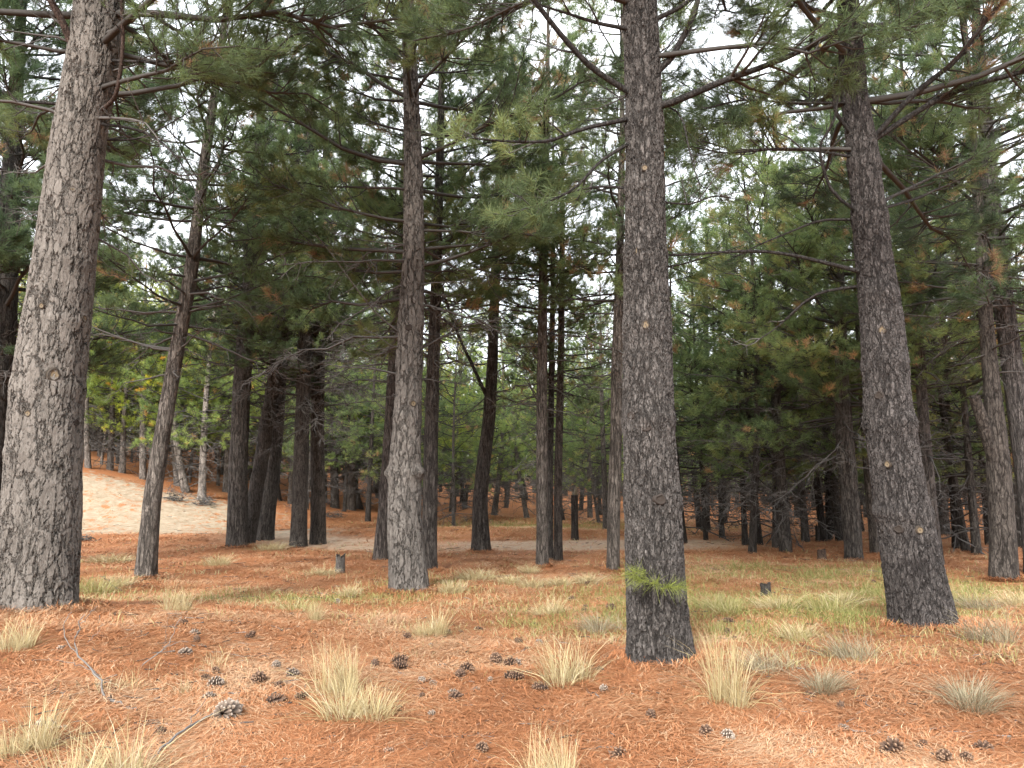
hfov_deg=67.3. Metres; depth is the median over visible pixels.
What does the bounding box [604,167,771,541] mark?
pine tree
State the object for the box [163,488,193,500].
brush heap
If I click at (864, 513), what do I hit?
pine tree
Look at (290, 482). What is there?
pine tree
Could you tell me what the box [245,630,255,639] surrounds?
pine cone
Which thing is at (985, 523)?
pine tree
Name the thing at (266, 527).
pine tree
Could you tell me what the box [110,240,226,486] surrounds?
pine tree
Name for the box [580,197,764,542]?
pine tree
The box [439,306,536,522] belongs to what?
pine tree
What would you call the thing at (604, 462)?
pine tree
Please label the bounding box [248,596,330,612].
grass tuft
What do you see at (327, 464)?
pine tree
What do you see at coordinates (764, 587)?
tree stump
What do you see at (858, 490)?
pine tree
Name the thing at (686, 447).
pine tree
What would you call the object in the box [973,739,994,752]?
pine cone
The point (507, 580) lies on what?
grass tuft
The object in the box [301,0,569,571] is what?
pine tree
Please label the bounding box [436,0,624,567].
pine tree
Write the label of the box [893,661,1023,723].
grass tuft
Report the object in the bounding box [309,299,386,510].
pine tree
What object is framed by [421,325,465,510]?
pine tree
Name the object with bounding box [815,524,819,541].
tree stump
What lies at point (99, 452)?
pine tree
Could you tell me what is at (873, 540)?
pine tree
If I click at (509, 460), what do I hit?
pine tree
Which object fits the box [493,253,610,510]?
pine tree
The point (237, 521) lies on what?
pine tree
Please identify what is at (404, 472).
pine tree
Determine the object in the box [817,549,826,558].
tree stump
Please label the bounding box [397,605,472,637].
grass tuft
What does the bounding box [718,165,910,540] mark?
pine tree
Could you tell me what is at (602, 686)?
pine cone
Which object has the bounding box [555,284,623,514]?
pine tree
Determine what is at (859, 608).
meadow grass
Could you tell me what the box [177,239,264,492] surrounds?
pine tree
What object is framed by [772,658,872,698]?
grass tuft
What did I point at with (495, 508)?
pine tree
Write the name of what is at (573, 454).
pine tree
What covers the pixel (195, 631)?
pine cone
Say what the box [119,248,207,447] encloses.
pine tree
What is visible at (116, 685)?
grass tuft
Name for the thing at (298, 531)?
pine tree
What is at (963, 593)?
grass tuft
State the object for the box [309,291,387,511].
pine tree
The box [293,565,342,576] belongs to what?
grass tuft
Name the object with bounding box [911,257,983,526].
pine tree
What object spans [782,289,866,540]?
pine tree
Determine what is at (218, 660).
grass tuft
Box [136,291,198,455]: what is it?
pine tree
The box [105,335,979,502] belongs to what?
distant wood
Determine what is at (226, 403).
pine tree
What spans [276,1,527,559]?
pine tree
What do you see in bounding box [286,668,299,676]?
pine cone
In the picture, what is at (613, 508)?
pine tree
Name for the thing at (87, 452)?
pine tree
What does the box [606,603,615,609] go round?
pine cone
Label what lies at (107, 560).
grass tuft
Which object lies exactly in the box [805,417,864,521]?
pine tree
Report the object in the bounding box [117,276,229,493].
pine tree
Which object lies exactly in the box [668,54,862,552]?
pine tree
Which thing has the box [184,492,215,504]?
brush heap
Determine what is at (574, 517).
dead snag
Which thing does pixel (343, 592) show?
grass tuft
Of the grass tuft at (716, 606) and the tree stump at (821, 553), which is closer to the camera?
the grass tuft at (716, 606)
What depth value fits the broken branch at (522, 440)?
22.34 m
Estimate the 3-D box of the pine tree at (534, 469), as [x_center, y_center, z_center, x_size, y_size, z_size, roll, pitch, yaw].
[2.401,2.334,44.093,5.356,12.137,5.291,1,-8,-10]
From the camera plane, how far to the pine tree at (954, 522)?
25.19 m
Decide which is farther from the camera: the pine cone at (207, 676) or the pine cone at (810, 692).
the pine cone at (207, 676)
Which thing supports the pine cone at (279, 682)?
on the ground at (214, 489)
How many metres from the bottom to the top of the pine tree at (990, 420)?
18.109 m
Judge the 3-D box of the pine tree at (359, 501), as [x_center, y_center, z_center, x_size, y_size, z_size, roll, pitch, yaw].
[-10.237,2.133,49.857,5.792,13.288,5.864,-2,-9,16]
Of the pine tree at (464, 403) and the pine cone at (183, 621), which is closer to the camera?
the pine cone at (183, 621)
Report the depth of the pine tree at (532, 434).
49.79 m
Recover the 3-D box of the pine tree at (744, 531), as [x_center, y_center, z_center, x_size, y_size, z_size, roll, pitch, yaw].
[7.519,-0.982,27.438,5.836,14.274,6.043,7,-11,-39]
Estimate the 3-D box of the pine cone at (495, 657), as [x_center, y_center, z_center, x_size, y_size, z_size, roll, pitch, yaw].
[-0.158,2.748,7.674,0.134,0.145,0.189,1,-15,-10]
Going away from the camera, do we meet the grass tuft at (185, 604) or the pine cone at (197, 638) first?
the pine cone at (197, 638)
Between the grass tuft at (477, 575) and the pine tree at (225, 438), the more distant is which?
the pine tree at (225, 438)
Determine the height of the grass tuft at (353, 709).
0.374 m
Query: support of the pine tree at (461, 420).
on the ground at (214, 489)
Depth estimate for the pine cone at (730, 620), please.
9.70 m
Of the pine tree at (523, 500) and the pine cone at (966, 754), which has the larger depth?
the pine tree at (523, 500)
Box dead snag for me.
[571,485,578,539]
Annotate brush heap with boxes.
[81,535,101,540]
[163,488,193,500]
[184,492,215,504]
[326,507,347,517]
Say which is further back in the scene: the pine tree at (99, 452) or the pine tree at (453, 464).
the pine tree at (99, 452)
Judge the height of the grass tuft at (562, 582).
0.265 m
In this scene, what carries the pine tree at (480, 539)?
on the ground at (214, 489)
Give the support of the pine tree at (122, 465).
on the ground at (214, 489)
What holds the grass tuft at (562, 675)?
on the ground at (214, 489)
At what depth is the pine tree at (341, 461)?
40.09 m
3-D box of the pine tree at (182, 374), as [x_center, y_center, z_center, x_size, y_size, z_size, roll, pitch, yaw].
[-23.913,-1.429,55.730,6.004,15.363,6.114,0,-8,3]
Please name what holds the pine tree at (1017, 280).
on the ground at (214, 489)
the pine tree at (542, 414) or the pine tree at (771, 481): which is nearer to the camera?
the pine tree at (542, 414)
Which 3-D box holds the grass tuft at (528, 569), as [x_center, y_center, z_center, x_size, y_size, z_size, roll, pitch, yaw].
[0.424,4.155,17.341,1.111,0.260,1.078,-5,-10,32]
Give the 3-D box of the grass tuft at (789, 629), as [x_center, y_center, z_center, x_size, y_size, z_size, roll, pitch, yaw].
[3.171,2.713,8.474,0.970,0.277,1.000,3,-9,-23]
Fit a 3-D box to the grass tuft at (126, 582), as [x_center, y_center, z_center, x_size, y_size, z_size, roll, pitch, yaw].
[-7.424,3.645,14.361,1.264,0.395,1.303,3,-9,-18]
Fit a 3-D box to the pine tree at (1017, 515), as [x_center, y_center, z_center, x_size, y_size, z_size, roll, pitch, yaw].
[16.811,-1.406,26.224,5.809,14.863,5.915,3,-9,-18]
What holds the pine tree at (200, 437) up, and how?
on the ground at (214, 489)
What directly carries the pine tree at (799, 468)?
on the ground at (214, 489)
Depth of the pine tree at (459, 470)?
55.98 m
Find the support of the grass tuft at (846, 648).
on the ground at (214, 489)
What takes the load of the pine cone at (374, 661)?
on the ground at (214, 489)
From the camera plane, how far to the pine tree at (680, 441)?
50.50 m
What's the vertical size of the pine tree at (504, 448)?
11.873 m
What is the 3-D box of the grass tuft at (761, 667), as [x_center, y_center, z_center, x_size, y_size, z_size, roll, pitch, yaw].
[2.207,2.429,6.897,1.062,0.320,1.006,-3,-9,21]
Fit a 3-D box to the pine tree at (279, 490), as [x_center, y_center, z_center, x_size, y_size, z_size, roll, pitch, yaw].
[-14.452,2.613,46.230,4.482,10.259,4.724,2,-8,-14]
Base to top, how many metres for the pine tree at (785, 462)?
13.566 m
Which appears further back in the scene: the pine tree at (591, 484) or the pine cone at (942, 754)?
the pine tree at (591, 484)
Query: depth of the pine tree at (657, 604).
7.76 m
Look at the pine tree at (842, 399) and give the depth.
21.69 m
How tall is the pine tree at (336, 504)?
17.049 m
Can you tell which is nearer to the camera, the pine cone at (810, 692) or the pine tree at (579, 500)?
the pine cone at (810, 692)
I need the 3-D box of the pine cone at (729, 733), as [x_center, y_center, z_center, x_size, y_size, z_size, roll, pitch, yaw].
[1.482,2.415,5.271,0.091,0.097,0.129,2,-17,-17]
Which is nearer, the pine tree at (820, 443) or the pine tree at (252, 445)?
the pine tree at (820, 443)
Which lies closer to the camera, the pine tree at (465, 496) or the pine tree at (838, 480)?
the pine tree at (838, 480)
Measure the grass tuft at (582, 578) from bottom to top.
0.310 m
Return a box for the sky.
[0,0,1023,403]
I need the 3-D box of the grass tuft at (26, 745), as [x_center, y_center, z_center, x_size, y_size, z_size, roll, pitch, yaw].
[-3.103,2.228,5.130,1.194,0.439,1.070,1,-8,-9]
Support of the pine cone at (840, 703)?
on the ground at (214, 489)
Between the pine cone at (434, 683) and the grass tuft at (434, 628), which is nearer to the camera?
the pine cone at (434, 683)
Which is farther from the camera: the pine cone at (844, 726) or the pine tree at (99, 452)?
the pine tree at (99, 452)
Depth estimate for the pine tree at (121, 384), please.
46.70 m
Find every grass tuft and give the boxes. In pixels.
[0,609,56,653]
[0,692,119,762]
[4,703,228,767]
[79,572,145,595]
[81,552,135,563]
[82,664,185,695]
[89,569,140,587]
[140,580,211,612]
[156,674,207,696]
[197,552,240,566]
[197,644,240,668]
[242,539,300,551]
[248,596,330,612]
[257,674,432,735]
[261,626,384,701]
[289,597,337,622]
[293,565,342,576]
[324,585,366,597]
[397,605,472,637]
[432,577,472,593]
[443,565,506,581]
[483,715,586,767]
[484,629,626,689]
[496,574,527,584]
[509,576,553,588]
[513,564,546,574]
[518,593,582,616]
[535,575,581,586]
[557,605,625,634]
[566,571,608,584]
[656,618,825,712]
[688,590,761,615]
[712,640,813,676]
[738,593,809,611]
[745,588,879,615]
[762,619,826,640]
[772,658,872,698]
[787,622,916,666]
[806,587,878,607]
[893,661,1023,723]
[928,604,1023,644]
[951,584,1001,604]
[953,589,1022,611]
[984,586,1023,607]
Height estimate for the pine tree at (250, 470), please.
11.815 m
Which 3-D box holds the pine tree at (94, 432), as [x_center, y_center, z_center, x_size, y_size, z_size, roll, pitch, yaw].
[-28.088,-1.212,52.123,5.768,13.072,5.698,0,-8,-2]
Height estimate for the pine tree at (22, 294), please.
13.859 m
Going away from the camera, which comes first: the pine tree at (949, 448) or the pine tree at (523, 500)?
the pine tree at (949, 448)
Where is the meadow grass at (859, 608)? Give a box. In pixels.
[6,483,1023,698]
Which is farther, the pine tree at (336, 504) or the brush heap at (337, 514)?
the pine tree at (336, 504)
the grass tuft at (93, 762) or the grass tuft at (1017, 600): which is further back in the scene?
the grass tuft at (1017, 600)
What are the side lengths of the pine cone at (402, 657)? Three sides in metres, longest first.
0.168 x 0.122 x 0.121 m
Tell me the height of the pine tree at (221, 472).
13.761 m
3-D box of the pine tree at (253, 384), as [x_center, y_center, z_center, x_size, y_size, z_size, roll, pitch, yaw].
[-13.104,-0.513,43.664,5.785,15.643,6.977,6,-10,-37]
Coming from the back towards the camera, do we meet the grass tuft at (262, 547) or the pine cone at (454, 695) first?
the grass tuft at (262, 547)
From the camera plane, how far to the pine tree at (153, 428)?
52.19 m
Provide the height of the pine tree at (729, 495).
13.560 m
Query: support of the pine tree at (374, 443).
on the ground at (214, 489)
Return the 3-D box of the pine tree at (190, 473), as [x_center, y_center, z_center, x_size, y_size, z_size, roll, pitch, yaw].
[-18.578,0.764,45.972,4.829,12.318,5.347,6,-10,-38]
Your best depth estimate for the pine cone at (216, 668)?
6.89 m
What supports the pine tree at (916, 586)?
on the ground at (214, 489)
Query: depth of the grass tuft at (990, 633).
7.65 m
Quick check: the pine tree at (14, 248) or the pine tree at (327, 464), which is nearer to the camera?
the pine tree at (14, 248)
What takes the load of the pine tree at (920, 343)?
on the ground at (214, 489)
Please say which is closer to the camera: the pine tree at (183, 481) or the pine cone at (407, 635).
the pine cone at (407, 635)
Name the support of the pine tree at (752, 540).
on the ground at (214, 489)
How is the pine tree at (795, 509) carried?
on the ground at (214, 489)
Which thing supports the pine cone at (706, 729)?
on the ground at (214, 489)
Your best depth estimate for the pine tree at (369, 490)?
40.68 m
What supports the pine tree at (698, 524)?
on the ground at (214, 489)
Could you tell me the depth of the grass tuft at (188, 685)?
6.34 m
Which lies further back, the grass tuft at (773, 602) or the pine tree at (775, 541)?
the pine tree at (775, 541)
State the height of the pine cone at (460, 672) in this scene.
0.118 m
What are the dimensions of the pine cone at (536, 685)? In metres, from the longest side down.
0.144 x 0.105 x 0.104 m
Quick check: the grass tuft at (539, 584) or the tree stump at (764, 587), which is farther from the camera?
the grass tuft at (539, 584)
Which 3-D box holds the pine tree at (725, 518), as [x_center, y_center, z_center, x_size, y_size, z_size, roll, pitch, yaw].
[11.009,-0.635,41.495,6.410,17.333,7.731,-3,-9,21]
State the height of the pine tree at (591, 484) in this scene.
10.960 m
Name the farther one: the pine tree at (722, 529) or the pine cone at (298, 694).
the pine tree at (722, 529)
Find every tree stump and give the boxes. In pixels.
[335,553,345,573]
[760,582,771,596]
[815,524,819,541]
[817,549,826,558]
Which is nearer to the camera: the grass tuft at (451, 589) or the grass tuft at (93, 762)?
the grass tuft at (93, 762)
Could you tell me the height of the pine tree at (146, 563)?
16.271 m
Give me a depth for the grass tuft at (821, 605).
10.89 m
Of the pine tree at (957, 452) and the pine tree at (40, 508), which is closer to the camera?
the pine tree at (40, 508)
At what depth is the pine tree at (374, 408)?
38.82 m
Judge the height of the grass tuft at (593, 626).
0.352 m
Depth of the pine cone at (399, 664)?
7.22 m
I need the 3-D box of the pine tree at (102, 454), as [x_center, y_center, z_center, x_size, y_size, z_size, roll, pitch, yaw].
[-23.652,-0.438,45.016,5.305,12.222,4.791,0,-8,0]
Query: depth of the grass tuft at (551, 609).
11.04 m
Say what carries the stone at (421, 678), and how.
on the ground at (214, 489)
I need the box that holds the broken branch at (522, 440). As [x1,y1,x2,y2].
[487,398,573,493]
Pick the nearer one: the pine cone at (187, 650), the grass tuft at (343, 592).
the pine cone at (187, 650)
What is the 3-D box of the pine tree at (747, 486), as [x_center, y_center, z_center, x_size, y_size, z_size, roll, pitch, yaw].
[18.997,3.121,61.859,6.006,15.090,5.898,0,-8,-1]
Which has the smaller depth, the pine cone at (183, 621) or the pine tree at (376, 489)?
the pine cone at (183, 621)
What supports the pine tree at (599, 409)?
on the ground at (214, 489)
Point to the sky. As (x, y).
(607, 19)
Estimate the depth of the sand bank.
36.32 m
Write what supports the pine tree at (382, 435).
on the ground at (214, 489)
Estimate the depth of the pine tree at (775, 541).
25.01 m
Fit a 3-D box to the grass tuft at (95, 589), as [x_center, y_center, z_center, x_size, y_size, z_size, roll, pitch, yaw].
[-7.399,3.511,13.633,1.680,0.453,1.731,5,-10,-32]
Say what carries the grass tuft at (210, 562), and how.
on the ground at (214, 489)
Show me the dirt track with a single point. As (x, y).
(509, 544)
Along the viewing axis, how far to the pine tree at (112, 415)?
42.80 m
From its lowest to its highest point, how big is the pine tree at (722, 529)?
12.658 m
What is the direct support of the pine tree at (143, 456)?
on the ground at (214, 489)
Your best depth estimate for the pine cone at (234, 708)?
5.75 m
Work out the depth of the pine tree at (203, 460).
40.29 m
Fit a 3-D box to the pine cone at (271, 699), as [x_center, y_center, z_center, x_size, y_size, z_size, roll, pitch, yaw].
[-1.879,2.544,6.171,0.172,0.125,0.124,16,-16,-34]
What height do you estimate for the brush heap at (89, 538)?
0.275 m
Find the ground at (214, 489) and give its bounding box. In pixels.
[0,443,1023,767]
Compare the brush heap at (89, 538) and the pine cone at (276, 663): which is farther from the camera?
the brush heap at (89, 538)
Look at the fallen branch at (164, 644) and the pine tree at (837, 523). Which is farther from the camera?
the pine tree at (837, 523)
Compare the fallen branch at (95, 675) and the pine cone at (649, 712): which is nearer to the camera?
the pine cone at (649, 712)
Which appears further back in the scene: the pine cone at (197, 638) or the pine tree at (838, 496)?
the pine tree at (838, 496)
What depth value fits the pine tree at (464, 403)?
60.19 m
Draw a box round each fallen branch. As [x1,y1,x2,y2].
[57,606,136,709]
[141,614,184,667]
[150,699,212,761]
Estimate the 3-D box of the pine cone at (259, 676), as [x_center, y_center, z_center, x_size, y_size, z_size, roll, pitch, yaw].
[-2.200,2.557,6.677,0.126,0.137,0.179,0,-20,1]
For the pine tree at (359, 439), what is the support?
on the ground at (214, 489)
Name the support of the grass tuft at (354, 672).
on the ground at (214, 489)
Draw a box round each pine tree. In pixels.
[0,0,210,498]
[0,0,477,611]
[18,0,369,579]
[18,169,100,325]
[18,270,27,315]
[83,232,164,473]
[84,288,142,468]
[87,248,197,479]
[87,281,166,473]
[89,282,138,456]
[89,284,154,463]
[90,290,128,451]
[92,280,162,463]
[94,290,158,462]
[101,26,370,547]
[106,342,188,469]
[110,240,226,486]
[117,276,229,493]
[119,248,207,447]
[123,385,185,458]
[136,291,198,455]
[139,252,265,503]
[148,304,226,465]
[155,265,207,418]
[155,313,226,482]
[155,336,227,474]
[166,0,624,593]
[171,107,386,540]
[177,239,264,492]
[178,107,372,543]
[180,323,260,485]
[182,303,261,458]
[194,320,288,465]
[195,68,395,547]
[206,290,255,474]
[207,360,265,487]
[221,83,398,544]
[223,262,328,468]
[223,367,290,482]
[248,360,266,477]
[248,378,291,500]
[248,386,289,473]
[254,328,329,503]
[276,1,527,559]
[280,348,352,509]
[282,288,380,511]
[285,276,379,508]
[287,351,364,504]
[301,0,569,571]
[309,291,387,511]
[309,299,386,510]
[310,339,385,509]
[327,309,388,521]
[338,315,379,483]
[343,309,442,491]
[351,278,474,502]
[352,365,421,507]
[358,310,380,497]
[358,356,386,501]
[362,372,440,487]
[363,0,989,667]
[375,17,603,552]
[379,288,483,508]
[421,313,510,526]
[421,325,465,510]
[422,283,501,511]
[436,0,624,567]
[438,310,509,508]
[438,382,490,504]
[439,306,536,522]
[440,334,497,500]
[440,344,481,495]
[455,305,536,514]
[471,100,614,559]
[472,348,535,507]
[476,50,624,560]
[484,328,553,517]
[489,0,747,572]
[489,370,528,496]
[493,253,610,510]
[493,373,533,500]
[495,382,535,500]
[496,349,578,506]
[511,332,599,519]
[515,364,570,496]
[533,351,585,494]
[547,340,623,523]
[554,255,623,528]
[554,301,612,517]
[554,346,609,509]
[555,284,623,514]
[556,345,595,490]
[574,304,623,493]
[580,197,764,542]
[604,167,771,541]
[608,0,1023,629]
[667,184,798,530]
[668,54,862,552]
[672,152,866,547]
[672,174,816,544]
[672,200,825,549]
[672,222,769,523]
[672,254,786,538]
[673,106,858,552]
[674,283,735,529]
[674,320,699,506]
[675,334,715,489]
[685,406,734,508]
[690,132,860,541]
[699,429,745,511]
[714,6,1023,559]
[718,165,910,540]
[726,321,823,499]
[734,376,764,510]
[736,314,823,515]
[741,289,817,515]
[751,90,965,552]
[753,8,1023,564]
[760,266,914,541]
[769,281,864,533]
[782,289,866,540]
[786,0,1023,573]
[791,277,864,524]
[798,0,1023,581]
[803,331,865,531]
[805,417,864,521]
[854,151,1023,548]
[856,146,1009,550]
[859,482,866,517]
[895,193,997,535]
[904,169,1023,554]
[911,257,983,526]
[912,250,1023,544]
[928,144,1023,547]
[966,246,1023,380]
[968,212,1023,479]
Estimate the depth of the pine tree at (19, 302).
44.90 m
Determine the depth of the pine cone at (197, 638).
7.99 m
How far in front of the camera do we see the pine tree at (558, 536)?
20.68 m
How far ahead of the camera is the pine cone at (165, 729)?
5.37 m
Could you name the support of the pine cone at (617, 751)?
on the ground at (214, 489)
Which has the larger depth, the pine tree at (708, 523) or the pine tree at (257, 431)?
the pine tree at (257, 431)
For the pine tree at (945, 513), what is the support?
on the ground at (214, 489)
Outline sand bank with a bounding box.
[82,472,353,534]
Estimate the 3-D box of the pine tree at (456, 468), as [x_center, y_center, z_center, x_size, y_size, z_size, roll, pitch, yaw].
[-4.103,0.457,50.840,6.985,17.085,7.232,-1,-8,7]
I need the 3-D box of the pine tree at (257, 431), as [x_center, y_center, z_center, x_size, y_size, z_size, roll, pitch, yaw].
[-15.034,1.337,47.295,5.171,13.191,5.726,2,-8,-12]
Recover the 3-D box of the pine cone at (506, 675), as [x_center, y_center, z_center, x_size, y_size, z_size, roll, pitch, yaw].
[0.013,2.577,6.795,0.164,0.119,0.118,-13,-10,8]
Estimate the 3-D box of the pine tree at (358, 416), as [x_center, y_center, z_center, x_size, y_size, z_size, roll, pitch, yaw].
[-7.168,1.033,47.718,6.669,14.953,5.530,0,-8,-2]
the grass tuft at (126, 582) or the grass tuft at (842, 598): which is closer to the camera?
the grass tuft at (842, 598)
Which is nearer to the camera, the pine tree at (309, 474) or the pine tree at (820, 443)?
the pine tree at (820, 443)
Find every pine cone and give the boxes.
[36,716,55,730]
[154,726,167,736]
[176,647,192,656]
[180,618,187,624]
[189,628,201,635]
[193,634,200,642]
[201,673,209,680]
[202,691,216,699]
[207,676,224,688]
[211,697,243,721]
[212,666,219,673]
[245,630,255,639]
[250,670,266,683]
[266,693,287,705]
[271,660,280,670]
[274,680,282,688]
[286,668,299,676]
[294,691,308,700]
[370,658,379,668]
[392,654,408,663]
[393,660,407,670]
[403,632,410,639]
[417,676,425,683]
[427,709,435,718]
[429,680,437,685]
[448,691,463,701]
[455,668,465,678]
[459,662,474,673]
[476,741,488,752]
[489,652,501,664]
[503,657,517,666]
[504,669,522,681]
[508,670,524,681]
[531,681,547,692]
[599,684,607,691]
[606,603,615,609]
[610,746,626,759]
[645,708,655,718]
[699,724,712,739]
[720,729,734,741]
[723,617,734,623]
[804,690,816,697]
[837,700,844,709]
[837,724,848,730]
[878,737,904,757]
[916,739,929,747]
[935,748,952,763]
[960,751,973,762]
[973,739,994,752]
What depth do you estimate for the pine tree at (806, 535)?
28.06 m
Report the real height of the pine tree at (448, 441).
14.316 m
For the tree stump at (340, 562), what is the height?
0.498 m
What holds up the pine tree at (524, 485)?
on the ground at (214, 489)
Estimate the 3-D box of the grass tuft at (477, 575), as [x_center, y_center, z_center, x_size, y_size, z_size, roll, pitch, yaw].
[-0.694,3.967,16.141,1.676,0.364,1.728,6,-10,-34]
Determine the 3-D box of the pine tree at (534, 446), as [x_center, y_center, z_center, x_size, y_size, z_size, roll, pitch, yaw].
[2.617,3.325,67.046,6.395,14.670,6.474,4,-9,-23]
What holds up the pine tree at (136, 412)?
on the ground at (214, 489)
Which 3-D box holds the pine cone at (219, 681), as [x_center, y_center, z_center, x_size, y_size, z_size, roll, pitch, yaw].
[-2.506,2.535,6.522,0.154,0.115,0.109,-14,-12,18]
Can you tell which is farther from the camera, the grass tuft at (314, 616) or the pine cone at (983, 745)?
the grass tuft at (314, 616)
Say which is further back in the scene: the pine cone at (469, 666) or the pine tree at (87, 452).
the pine tree at (87, 452)
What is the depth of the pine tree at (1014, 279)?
42.96 m
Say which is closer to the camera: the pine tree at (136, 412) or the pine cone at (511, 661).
the pine cone at (511, 661)
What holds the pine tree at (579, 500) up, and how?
on the ground at (214, 489)
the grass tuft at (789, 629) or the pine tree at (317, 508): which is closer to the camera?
the grass tuft at (789, 629)
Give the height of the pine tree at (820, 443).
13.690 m
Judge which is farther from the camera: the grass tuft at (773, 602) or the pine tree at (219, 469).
the pine tree at (219, 469)
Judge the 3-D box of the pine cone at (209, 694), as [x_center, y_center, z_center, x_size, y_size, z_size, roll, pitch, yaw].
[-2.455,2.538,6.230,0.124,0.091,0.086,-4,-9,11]
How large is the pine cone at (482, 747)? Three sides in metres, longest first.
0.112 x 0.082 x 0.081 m
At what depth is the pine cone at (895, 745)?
5.04 m
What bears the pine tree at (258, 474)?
on the ground at (214, 489)
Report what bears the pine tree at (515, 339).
on the ground at (214, 489)
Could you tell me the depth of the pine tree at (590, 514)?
45.84 m
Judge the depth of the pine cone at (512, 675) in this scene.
6.75 m
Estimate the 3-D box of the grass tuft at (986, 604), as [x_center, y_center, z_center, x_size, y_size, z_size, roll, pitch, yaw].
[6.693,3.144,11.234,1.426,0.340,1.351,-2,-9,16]
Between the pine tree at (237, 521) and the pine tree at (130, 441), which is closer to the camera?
the pine tree at (237, 521)
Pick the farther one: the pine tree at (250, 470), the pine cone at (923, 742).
the pine tree at (250, 470)
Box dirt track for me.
[256,533,746,550]
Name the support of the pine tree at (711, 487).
on the ground at (214, 489)
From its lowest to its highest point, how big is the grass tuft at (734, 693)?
0.744 m
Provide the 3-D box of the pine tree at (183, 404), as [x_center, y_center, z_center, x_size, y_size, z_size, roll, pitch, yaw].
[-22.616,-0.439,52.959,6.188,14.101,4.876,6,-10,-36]
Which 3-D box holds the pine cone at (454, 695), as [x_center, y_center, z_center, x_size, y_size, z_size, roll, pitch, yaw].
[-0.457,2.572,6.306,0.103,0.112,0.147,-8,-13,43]
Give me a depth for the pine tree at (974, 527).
23.49 m
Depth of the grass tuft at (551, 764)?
4.48 m
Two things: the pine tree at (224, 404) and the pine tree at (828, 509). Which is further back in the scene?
the pine tree at (224, 404)
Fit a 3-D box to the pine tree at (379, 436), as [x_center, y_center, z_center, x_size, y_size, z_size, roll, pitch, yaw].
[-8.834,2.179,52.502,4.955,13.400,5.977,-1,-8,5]
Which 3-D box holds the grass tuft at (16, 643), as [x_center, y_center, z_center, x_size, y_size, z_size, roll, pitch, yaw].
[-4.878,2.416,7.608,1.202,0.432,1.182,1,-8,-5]
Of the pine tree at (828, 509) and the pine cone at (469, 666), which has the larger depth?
the pine tree at (828, 509)
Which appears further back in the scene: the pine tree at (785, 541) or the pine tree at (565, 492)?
the pine tree at (565, 492)
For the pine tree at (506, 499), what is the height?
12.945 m
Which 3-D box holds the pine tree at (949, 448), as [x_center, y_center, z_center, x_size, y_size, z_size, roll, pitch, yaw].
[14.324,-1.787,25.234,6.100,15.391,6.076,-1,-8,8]
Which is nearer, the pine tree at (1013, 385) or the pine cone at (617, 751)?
the pine cone at (617, 751)
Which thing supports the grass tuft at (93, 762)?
on the ground at (214, 489)
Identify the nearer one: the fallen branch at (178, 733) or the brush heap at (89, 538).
the fallen branch at (178, 733)

